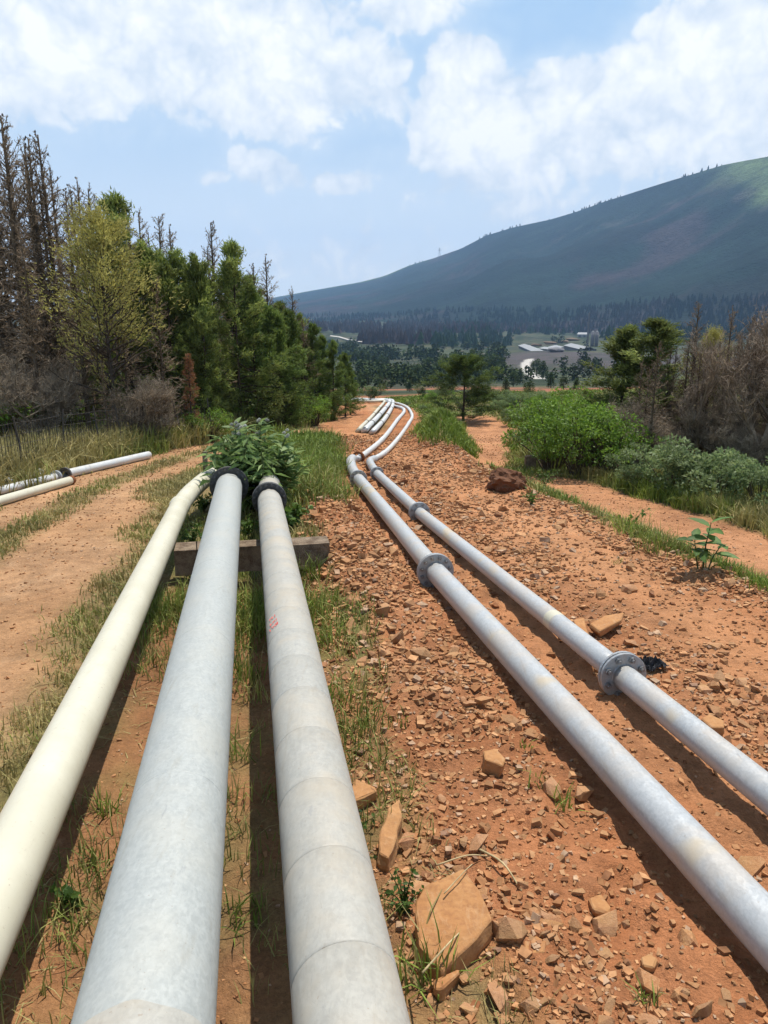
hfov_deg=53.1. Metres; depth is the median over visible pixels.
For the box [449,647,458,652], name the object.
stone
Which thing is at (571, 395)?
leafy bush
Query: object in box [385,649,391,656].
stone
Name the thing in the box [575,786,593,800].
stone
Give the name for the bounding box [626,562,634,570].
stone
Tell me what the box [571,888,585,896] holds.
stone
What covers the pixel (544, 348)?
works shed
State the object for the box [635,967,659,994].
stone
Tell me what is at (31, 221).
dead conifer
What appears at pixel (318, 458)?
grass tuft
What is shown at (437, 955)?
straw
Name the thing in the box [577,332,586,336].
works shed
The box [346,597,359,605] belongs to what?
stone
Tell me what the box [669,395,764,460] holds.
dead brush
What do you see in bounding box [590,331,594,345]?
silo
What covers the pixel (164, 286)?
pine tree
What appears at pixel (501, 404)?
bush
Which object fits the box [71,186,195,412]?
pine tree
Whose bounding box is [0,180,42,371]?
dead conifer
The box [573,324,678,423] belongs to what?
pine tree
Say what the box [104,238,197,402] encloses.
pine tree
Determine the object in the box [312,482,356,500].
grass tuft
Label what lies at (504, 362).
valley tree
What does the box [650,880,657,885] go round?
stone
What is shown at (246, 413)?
understorey shrub
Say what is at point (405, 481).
clod
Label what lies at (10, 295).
dead conifer
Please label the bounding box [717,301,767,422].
bare tree
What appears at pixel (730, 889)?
surface pipe
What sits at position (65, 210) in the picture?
dead conifer
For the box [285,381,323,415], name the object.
understorey shrub
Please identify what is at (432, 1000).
stone
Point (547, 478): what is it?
weed
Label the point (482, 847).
stone
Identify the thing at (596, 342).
silo
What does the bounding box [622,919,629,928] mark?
stone
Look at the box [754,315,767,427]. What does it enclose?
bare tree
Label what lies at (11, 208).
dead conifer
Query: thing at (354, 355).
valley tree
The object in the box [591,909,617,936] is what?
stone
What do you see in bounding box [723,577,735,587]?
stone
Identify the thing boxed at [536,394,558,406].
bush
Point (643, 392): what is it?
bare tree
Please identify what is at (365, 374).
valley tree
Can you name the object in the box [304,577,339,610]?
grass tuft
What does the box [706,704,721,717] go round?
stone
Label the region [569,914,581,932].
stone
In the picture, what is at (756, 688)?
stone
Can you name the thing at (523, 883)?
stone
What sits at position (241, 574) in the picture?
grass tuft
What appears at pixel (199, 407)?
understorey shrub
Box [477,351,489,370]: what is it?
valley tree
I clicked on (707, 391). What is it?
bare tree
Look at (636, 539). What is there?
stone
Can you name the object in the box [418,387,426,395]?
valley tree
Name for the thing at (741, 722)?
stone
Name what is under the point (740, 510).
grass
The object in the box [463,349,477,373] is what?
valley tree
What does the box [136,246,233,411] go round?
pine tree
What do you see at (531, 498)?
weed
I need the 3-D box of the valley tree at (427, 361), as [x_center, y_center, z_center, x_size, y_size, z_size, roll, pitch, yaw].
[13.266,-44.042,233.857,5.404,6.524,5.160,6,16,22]
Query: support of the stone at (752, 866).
on the ground at (62, 593)
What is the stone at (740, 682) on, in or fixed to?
on the ground at (62, 593)
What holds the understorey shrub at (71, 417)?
on the ground at (62, 593)
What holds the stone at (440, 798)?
on the ground at (62, 593)
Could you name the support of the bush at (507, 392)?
on the ground at (62, 593)
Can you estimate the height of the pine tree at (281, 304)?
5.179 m
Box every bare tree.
[628,341,673,464]
[628,359,649,417]
[638,367,656,449]
[643,355,687,423]
[657,347,679,422]
[657,347,683,450]
[665,329,707,451]
[668,326,738,452]
[674,340,696,452]
[675,342,718,456]
[693,305,767,464]
[702,328,726,416]
[706,330,767,421]
[714,317,765,445]
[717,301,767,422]
[730,333,743,398]
[752,309,767,408]
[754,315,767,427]
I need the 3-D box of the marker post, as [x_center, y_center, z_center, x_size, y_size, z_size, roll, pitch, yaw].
[-3.609,-0.913,15.537,0.085,0.631,0.085,0,15,0]
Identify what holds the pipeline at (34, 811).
on the ground at (62, 593)
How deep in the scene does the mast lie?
663.52 m
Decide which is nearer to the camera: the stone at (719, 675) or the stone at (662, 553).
the stone at (719, 675)
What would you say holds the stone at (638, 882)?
on the ground at (62, 593)
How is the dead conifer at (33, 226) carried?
on the ground at (62, 593)
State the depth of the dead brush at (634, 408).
17.27 m
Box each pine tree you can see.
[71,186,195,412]
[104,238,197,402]
[120,247,201,397]
[135,260,232,413]
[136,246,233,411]
[157,264,236,413]
[166,252,237,416]
[177,307,237,418]
[208,237,293,421]
[218,277,259,408]
[222,273,265,401]
[224,282,300,429]
[240,303,308,426]
[249,312,316,427]
[252,303,317,396]
[272,299,295,345]
[273,306,319,423]
[288,330,326,419]
[291,312,308,339]
[291,321,342,416]
[309,333,351,415]
[320,338,352,419]
[329,351,365,416]
[343,367,366,414]
[419,353,506,420]
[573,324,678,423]
[579,317,702,423]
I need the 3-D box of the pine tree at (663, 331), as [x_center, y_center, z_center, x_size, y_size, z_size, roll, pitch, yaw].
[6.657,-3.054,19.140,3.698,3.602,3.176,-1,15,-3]
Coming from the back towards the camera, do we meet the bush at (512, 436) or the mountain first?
the mountain
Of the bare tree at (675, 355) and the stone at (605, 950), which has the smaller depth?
the stone at (605, 950)
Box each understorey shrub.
[59,403,94,430]
[60,394,104,428]
[60,400,107,424]
[171,391,226,421]
[180,405,232,442]
[223,383,284,431]
[225,395,261,420]
[228,384,278,423]
[264,399,303,427]
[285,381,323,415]
[289,400,321,425]
[296,395,331,425]
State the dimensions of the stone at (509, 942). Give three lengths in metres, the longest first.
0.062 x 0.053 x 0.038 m
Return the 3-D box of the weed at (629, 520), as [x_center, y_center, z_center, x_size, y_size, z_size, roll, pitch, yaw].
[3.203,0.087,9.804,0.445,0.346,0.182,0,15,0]
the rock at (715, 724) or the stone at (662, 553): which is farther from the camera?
the stone at (662, 553)
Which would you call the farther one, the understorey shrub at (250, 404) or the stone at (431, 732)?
the understorey shrub at (250, 404)
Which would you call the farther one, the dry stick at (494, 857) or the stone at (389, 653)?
the stone at (389, 653)
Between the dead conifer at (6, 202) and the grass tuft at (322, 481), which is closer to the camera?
the grass tuft at (322, 481)
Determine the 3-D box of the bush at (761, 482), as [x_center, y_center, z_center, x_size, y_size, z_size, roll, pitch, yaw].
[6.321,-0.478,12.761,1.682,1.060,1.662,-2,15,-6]
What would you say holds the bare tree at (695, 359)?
on the ground at (62, 593)
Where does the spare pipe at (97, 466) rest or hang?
on the ground at (62, 593)
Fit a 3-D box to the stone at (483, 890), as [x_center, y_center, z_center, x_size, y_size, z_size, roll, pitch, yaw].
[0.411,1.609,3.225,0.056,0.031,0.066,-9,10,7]
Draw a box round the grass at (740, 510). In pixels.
[0,386,767,1023]
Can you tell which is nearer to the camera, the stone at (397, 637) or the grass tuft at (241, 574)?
the stone at (397, 637)
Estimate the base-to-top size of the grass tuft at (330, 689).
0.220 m
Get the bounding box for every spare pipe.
[0,470,62,494]
[0,476,75,505]
[59,451,151,477]
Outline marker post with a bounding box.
[202,451,207,470]
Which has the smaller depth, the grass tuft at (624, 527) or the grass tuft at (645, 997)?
the grass tuft at (645, 997)
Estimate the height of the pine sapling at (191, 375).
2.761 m
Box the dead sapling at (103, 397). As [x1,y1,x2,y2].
[97,360,117,437]
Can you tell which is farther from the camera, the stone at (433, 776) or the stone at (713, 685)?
the stone at (713, 685)
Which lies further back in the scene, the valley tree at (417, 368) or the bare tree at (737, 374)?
the valley tree at (417, 368)
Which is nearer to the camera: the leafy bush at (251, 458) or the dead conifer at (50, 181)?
the leafy bush at (251, 458)
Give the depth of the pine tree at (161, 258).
24.04 m
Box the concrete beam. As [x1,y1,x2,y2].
[174,536,329,575]
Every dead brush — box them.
[0,347,102,433]
[0,363,92,437]
[99,372,185,437]
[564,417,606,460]
[592,406,684,465]
[596,395,685,466]
[654,411,703,445]
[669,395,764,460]
[702,420,761,463]
[736,413,766,445]
[746,433,767,467]
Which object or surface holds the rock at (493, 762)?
on the ground at (62, 593)
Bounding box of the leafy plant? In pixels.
[676,517,739,569]
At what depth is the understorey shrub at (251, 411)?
25.40 m
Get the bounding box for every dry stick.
[436,854,489,865]
[478,848,521,890]
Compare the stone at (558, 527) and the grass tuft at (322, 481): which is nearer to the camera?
the stone at (558, 527)
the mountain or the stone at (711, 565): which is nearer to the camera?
the stone at (711, 565)
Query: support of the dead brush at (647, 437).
on the ground at (62, 593)
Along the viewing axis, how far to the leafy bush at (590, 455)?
16.26 m
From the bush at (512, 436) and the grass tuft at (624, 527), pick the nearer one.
the grass tuft at (624, 527)
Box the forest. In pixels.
[295,165,767,388]
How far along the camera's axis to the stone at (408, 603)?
6.76 m
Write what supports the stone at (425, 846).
on the ground at (62, 593)
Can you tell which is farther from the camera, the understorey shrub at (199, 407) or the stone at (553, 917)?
the understorey shrub at (199, 407)
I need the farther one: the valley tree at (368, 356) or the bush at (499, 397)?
the valley tree at (368, 356)
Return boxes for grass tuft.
[4,718,49,756]
[37,598,117,634]
[59,823,117,883]
[71,786,123,818]
[160,631,267,690]
[220,876,271,944]
[229,708,270,767]
[238,571,261,581]
[290,465,351,494]
[293,448,338,472]
[295,549,338,583]
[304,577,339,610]
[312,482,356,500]
[312,614,358,646]
[328,662,366,699]
[362,657,387,680]
[384,704,408,729]
[393,866,494,1020]
[515,765,547,789]
[520,738,539,749]
[551,781,588,813]
[587,504,655,537]
[619,970,665,1007]
[623,517,695,557]
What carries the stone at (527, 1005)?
on the ground at (62, 593)
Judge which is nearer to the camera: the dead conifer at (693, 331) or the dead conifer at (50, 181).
the dead conifer at (693, 331)
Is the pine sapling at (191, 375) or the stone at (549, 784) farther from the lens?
the pine sapling at (191, 375)
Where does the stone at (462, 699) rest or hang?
on the ground at (62, 593)
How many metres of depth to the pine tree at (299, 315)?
31.63 m
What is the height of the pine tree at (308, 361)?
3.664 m
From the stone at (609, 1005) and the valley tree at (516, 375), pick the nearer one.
the stone at (609, 1005)
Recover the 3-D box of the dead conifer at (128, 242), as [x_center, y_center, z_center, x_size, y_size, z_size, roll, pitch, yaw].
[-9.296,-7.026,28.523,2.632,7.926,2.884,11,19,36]
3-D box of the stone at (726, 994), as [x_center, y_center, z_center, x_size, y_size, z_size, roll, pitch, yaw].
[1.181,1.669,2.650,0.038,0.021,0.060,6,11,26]
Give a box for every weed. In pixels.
[49,881,85,909]
[179,518,202,541]
[192,492,211,511]
[240,514,258,535]
[284,502,313,527]
[359,809,374,828]
[380,868,423,914]
[521,486,542,504]
[533,467,562,485]
[619,508,650,527]
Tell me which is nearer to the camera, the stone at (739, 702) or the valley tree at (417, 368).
the stone at (739, 702)
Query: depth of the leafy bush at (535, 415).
17.25 m
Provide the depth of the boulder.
13.04 m
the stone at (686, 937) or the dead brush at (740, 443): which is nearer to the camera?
the stone at (686, 937)
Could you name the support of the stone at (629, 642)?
on the ground at (62, 593)
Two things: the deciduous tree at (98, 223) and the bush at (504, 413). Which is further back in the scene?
the bush at (504, 413)
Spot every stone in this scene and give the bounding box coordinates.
[327,553,334,561]
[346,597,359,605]
[346,616,356,629]
[347,542,356,548]
[356,656,366,666]
[358,630,368,639]
[362,690,377,695]
[367,650,376,657]
[370,594,380,598]
[373,546,380,554]
[374,606,388,616]
[378,646,386,657]
[380,602,389,608]
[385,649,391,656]
[389,546,399,554]
[390,629,403,643]
[397,639,405,645]
[398,832,414,850]
[402,773,409,780]
[403,598,415,607]
[406,685,418,690]
[408,880,430,891]
[410,647,431,658]
[412,842,430,852]
[426,995,436,1008]
[427,730,435,735]
[429,773,437,780]
[436,794,445,804]
[448,652,457,658]
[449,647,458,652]
[451,1015,461,1023]
[453,865,467,872]
[455,853,466,858]
[459,837,467,846]
[459,973,470,985]
[459,1002,478,1015]
[460,696,466,702]
[462,700,475,707]
[469,834,488,853]
[474,696,493,706]
[479,887,487,895]
[480,844,486,852]
[486,902,493,910]
[487,714,495,721]
[487,980,510,1014]
[492,920,498,935]
[494,917,527,943]
[501,714,520,724]
[503,975,516,985]
[506,941,520,944]
[510,782,518,789]
[515,722,521,730]
[517,880,528,888]
[518,996,539,1014]
[523,728,538,738]
[529,906,538,914]
[538,910,551,919]
[539,918,563,928]
[539,930,550,937]
[540,776,561,801]
[545,954,560,963]
[548,912,560,921]
[552,525,562,529]
[552,909,562,914]
[558,1006,568,1012]
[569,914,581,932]
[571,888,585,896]
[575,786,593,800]
[582,955,594,967]
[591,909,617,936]
[596,587,605,598]
[598,947,613,957]
[598,1015,614,1023]
[603,996,615,1014]
[609,646,618,651]
[621,584,637,592]
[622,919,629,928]
[623,639,637,645]
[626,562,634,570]
[633,538,642,543]
[633,874,643,889]
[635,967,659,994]
[638,1013,658,1023]
[649,902,659,911]
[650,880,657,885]
[658,550,665,555]
[659,1003,672,1010]
[661,662,672,670]
[670,662,679,667]
[670,986,682,1002]
[677,928,697,946]
[680,988,689,995]
[685,981,699,988]
[691,1001,712,1018]
[694,672,713,681]
[697,685,712,693]
[704,561,717,567]
[706,642,721,649]
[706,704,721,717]
[708,680,720,690]
[713,669,724,681]
[717,651,729,654]
[718,680,728,689]
[721,988,731,1001]
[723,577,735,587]
[727,699,742,704]
[734,678,746,686]
[737,719,752,728]
[737,856,765,877]
[749,685,761,692]
[762,692,767,703]
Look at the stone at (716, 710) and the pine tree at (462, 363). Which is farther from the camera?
the pine tree at (462, 363)
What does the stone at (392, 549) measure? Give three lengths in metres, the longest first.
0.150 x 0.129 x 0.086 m
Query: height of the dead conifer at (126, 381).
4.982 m
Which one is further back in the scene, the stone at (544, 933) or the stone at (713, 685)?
the stone at (713, 685)
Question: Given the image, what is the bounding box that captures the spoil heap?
[548,347,563,351]
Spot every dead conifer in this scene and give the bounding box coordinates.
[0,113,79,376]
[0,126,87,429]
[0,137,92,426]
[0,153,37,425]
[0,158,21,372]
[0,159,64,376]
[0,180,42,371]
[0,225,62,427]
[0,241,33,433]
[0,264,21,371]
[3,136,97,386]
[6,130,107,420]
[7,174,91,431]
[9,160,74,365]
[31,161,99,386]
[51,212,123,428]
[52,184,94,408]
[52,190,99,401]
[62,177,99,404]
[67,181,140,414]
[73,194,134,412]
[87,250,142,406]
[102,215,138,403]
[103,274,152,424]
[120,224,148,388]
[131,207,160,385]
[132,227,153,369]
[140,276,185,420]
[143,213,182,398]
[163,224,182,381]
[200,220,251,408]
[201,244,233,371]
[238,263,265,401]
[249,253,286,374]
[286,286,299,324]
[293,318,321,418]
[659,301,707,424]
[698,305,742,444]
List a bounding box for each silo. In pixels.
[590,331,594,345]
[594,331,598,345]
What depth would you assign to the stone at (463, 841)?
3.53 m
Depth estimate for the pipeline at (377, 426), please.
27.93 m
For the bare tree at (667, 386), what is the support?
on the ground at (62, 593)
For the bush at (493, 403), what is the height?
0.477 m
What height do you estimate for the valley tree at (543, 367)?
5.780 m
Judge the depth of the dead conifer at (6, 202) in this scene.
24.08 m
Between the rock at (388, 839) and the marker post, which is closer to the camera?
the rock at (388, 839)
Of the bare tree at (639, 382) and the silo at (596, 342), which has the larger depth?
the silo at (596, 342)
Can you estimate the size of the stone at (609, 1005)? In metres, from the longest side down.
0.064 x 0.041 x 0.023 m
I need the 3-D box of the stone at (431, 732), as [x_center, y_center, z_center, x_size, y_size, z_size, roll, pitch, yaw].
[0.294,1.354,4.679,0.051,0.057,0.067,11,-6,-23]
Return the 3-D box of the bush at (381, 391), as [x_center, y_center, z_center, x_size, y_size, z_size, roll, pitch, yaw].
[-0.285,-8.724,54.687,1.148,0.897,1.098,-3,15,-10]
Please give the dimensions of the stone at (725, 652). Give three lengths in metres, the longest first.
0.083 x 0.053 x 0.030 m
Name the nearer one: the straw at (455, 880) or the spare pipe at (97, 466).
the straw at (455, 880)
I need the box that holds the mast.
[586,312,589,345]
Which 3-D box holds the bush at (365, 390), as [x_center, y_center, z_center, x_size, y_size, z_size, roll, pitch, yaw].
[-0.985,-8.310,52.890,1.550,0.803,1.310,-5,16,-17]
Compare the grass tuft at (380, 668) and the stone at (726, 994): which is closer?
the stone at (726, 994)
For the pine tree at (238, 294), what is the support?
on the ground at (62, 593)
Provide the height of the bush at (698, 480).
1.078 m
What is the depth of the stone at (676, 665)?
5.63 m
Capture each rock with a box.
[352,779,377,810]
[377,800,401,872]
[415,869,491,979]
[433,970,459,1000]
[482,749,504,777]
[525,936,545,952]
[573,618,587,632]
[588,895,610,916]
[589,613,623,636]
[640,955,657,972]
[701,714,723,735]
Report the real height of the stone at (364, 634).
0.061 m
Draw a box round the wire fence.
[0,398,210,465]
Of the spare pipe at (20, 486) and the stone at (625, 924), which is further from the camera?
the spare pipe at (20, 486)
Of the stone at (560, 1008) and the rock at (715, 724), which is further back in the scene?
the rock at (715, 724)
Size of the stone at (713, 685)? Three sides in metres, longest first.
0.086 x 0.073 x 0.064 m
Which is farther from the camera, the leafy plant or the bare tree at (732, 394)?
the bare tree at (732, 394)
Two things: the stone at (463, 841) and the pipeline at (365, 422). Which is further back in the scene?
the pipeline at (365, 422)
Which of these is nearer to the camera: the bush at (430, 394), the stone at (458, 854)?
the stone at (458, 854)
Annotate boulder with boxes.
[485,467,526,492]
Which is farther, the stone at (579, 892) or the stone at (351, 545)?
the stone at (351, 545)
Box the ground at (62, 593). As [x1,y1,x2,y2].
[0,311,767,1023]
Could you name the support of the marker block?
on the ground at (62, 593)
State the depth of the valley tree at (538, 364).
267.42 m
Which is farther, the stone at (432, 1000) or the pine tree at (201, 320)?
the pine tree at (201, 320)
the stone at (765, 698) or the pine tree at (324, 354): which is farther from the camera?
the pine tree at (324, 354)
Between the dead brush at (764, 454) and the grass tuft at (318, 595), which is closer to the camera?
the grass tuft at (318, 595)
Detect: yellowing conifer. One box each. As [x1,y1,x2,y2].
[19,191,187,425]
[670,323,738,445]
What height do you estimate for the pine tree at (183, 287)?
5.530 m
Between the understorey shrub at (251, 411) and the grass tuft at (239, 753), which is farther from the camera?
the understorey shrub at (251, 411)
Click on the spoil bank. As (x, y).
(571, 339)
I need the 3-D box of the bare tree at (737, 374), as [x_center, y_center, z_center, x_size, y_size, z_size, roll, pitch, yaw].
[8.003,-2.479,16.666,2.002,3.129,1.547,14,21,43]
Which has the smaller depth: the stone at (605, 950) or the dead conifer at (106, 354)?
the stone at (605, 950)
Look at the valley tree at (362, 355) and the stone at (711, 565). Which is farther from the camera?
the valley tree at (362, 355)
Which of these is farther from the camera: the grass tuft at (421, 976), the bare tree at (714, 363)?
the bare tree at (714, 363)
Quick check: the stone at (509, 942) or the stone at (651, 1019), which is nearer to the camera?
the stone at (651, 1019)
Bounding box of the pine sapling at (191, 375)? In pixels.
[181,353,200,430]
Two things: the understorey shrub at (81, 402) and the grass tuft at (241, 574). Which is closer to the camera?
the grass tuft at (241, 574)
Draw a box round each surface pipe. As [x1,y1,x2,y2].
[346,405,767,972]
[366,401,767,815]
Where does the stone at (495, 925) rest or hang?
on the ground at (62, 593)
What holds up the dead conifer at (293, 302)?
on the ground at (62, 593)
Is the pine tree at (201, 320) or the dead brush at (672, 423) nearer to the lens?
the dead brush at (672, 423)
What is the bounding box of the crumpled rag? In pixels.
[640,655,668,671]
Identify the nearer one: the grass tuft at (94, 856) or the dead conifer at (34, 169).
the grass tuft at (94, 856)
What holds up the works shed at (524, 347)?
on the ground at (62, 593)
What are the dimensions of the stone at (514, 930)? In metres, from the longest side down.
0.126 x 0.107 x 0.095 m
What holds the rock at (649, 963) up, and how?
on the ground at (62, 593)
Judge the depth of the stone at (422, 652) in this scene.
5.68 m
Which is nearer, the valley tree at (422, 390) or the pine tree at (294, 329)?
the pine tree at (294, 329)
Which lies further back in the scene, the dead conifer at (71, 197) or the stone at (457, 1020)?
the dead conifer at (71, 197)
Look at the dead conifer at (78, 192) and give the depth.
31.89 m
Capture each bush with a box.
[195,417,311,511]
[359,385,379,394]
[374,384,386,394]
[420,389,437,399]
[431,386,448,394]
[437,383,458,395]
[487,399,503,408]
[491,389,517,400]
[492,393,514,403]
[497,398,519,409]
[499,408,525,423]
[500,395,611,470]
[503,392,532,406]
[507,426,536,440]
[522,385,605,459]
[522,387,535,394]
[522,399,637,474]
[525,389,550,406]
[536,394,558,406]
[564,410,668,472]
[604,448,670,486]
[621,433,728,491]
[647,444,767,496]
[723,453,767,504]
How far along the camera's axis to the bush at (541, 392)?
31.30 m
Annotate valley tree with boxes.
[349,350,359,366]
[357,370,371,383]
[358,350,367,366]
[366,352,370,363]
[367,387,378,398]
[372,368,382,383]
[407,380,412,391]
[411,363,423,378]
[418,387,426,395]
[420,357,435,377]
[436,354,448,371]
[447,351,463,377]
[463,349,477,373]
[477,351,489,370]
[484,354,503,370]
[499,357,506,374]
[502,378,509,390]
[507,370,519,386]
[514,368,524,383]
[523,380,534,391]
[530,358,540,375]
[537,361,548,378]
[546,372,555,387]
[558,375,568,388]
[571,378,579,389]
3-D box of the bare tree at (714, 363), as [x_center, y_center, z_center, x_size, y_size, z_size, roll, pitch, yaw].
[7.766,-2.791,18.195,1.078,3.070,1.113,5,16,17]
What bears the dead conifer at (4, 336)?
on the ground at (62, 593)
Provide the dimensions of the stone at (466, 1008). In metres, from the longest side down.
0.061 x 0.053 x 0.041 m
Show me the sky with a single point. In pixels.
(339, 142)
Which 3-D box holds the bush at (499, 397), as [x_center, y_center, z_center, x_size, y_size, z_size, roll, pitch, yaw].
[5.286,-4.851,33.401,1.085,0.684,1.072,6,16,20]
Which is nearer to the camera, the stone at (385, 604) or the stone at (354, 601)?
the stone at (385, 604)
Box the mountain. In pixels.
[141,157,767,337]
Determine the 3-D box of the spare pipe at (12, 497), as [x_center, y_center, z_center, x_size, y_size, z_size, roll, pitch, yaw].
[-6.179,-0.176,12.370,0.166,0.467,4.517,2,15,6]
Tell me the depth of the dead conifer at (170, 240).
26.77 m
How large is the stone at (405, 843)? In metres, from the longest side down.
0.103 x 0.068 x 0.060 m
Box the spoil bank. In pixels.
[566,338,579,340]
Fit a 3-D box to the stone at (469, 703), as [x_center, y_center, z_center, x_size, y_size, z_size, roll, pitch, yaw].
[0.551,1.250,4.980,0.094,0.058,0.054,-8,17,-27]
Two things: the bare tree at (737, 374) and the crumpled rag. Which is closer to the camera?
the crumpled rag
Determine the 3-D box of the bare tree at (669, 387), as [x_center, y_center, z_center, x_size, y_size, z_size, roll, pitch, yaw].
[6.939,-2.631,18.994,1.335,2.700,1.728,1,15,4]
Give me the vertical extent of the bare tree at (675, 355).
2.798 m
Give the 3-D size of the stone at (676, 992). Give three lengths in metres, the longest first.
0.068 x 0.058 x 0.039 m
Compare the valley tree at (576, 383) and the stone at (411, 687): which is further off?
the valley tree at (576, 383)
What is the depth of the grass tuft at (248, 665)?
5.66 m
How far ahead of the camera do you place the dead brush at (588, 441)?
17.50 m
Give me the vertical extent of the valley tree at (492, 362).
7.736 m
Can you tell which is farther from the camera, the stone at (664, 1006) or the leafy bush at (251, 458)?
the leafy bush at (251, 458)
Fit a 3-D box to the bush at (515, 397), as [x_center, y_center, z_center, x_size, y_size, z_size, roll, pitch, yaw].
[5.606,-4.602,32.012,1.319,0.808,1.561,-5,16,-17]
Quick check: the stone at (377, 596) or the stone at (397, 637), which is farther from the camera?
the stone at (377, 596)
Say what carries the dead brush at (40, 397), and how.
on the ground at (62, 593)
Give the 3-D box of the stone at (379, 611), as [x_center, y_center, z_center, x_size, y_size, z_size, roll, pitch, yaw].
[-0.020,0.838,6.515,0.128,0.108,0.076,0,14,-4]
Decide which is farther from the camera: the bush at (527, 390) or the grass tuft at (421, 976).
the bush at (527, 390)
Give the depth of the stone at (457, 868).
3.38 m
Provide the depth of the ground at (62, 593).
4.64 m
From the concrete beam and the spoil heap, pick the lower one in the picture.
the concrete beam
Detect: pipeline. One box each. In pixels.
[0,468,216,978]
[71,466,248,1023]
[252,475,410,1023]
[352,400,385,432]
[359,398,391,432]
[366,398,394,434]
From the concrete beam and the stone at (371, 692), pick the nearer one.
the stone at (371, 692)
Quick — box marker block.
[524,455,535,467]
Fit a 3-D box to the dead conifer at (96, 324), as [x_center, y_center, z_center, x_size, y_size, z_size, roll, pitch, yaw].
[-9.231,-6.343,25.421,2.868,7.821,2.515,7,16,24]
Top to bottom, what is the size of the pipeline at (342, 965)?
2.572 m
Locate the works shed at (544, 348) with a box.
[538,347,552,350]
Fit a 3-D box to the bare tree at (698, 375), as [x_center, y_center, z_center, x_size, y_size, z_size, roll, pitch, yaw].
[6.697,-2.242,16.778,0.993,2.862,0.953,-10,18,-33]
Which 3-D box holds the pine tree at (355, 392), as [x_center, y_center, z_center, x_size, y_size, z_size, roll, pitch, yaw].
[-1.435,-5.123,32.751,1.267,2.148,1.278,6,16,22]
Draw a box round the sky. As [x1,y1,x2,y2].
[0,0,767,308]
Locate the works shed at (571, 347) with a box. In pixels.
[564,343,596,350]
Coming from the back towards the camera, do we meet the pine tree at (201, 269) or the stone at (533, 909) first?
the pine tree at (201, 269)
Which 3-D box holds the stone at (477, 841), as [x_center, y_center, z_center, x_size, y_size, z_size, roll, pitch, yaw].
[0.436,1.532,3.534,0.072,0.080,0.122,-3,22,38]
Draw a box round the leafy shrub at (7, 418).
[0,400,46,437]
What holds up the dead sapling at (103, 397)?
on the ground at (62, 593)
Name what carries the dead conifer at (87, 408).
on the ground at (62, 593)
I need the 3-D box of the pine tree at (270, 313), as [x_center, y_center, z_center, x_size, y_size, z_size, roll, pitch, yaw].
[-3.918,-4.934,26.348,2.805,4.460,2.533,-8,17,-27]
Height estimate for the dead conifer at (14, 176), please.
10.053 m
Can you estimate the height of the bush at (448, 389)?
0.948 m
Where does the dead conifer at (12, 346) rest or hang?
on the ground at (62, 593)
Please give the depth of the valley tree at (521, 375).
191.51 m
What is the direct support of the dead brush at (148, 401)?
on the ground at (62, 593)
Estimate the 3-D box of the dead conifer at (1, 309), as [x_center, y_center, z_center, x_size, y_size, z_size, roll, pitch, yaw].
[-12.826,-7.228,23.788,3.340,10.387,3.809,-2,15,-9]
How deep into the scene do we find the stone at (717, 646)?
5.93 m
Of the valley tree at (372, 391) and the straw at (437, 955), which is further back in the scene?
the valley tree at (372, 391)
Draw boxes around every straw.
[422,933,458,973]
[444,864,471,893]
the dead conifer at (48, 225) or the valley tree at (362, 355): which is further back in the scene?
the valley tree at (362, 355)
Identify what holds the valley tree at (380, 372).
on the ground at (62, 593)
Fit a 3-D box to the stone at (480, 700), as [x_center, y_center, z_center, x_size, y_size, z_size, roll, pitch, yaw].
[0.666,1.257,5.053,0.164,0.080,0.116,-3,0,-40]
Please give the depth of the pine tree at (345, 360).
31.18 m
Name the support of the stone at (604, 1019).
on the ground at (62, 593)
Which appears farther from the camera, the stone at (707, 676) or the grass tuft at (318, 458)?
the grass tuft at (318, 458)
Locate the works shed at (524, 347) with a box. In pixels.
[518,344,542,350]
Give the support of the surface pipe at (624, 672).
on the ground at (62, 593)
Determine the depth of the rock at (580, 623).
6.35 m
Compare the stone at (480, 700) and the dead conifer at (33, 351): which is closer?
the stone at (480, 700)
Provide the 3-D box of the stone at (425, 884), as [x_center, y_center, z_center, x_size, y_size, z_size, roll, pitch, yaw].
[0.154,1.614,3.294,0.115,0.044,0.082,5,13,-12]
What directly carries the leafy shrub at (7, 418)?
on the ground at (62, 593)
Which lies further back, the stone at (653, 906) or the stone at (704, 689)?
the stone at (704, 689)
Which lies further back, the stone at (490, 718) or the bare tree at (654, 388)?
the bare tree at (654, 388)
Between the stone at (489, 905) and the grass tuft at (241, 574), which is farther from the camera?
the grass tuft at (241, 574)
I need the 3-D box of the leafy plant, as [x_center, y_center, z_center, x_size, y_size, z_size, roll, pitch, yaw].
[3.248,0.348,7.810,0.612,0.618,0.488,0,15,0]
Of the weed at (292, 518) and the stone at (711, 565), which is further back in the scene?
the weed at (292, 518)
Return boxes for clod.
[398,479,407,483]
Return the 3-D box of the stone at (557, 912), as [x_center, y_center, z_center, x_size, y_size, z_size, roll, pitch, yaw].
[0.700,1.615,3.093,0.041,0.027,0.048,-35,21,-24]
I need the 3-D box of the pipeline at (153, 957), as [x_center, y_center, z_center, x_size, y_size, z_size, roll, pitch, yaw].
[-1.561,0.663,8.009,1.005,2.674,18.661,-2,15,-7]
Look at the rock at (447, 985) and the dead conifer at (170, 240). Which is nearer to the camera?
the rock at (447, 985)
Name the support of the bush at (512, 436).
on the ground at (62, 593)
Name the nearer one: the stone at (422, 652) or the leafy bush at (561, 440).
the stone at (422, 652)
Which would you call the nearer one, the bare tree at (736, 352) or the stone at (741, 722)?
the stone at (741, 722)

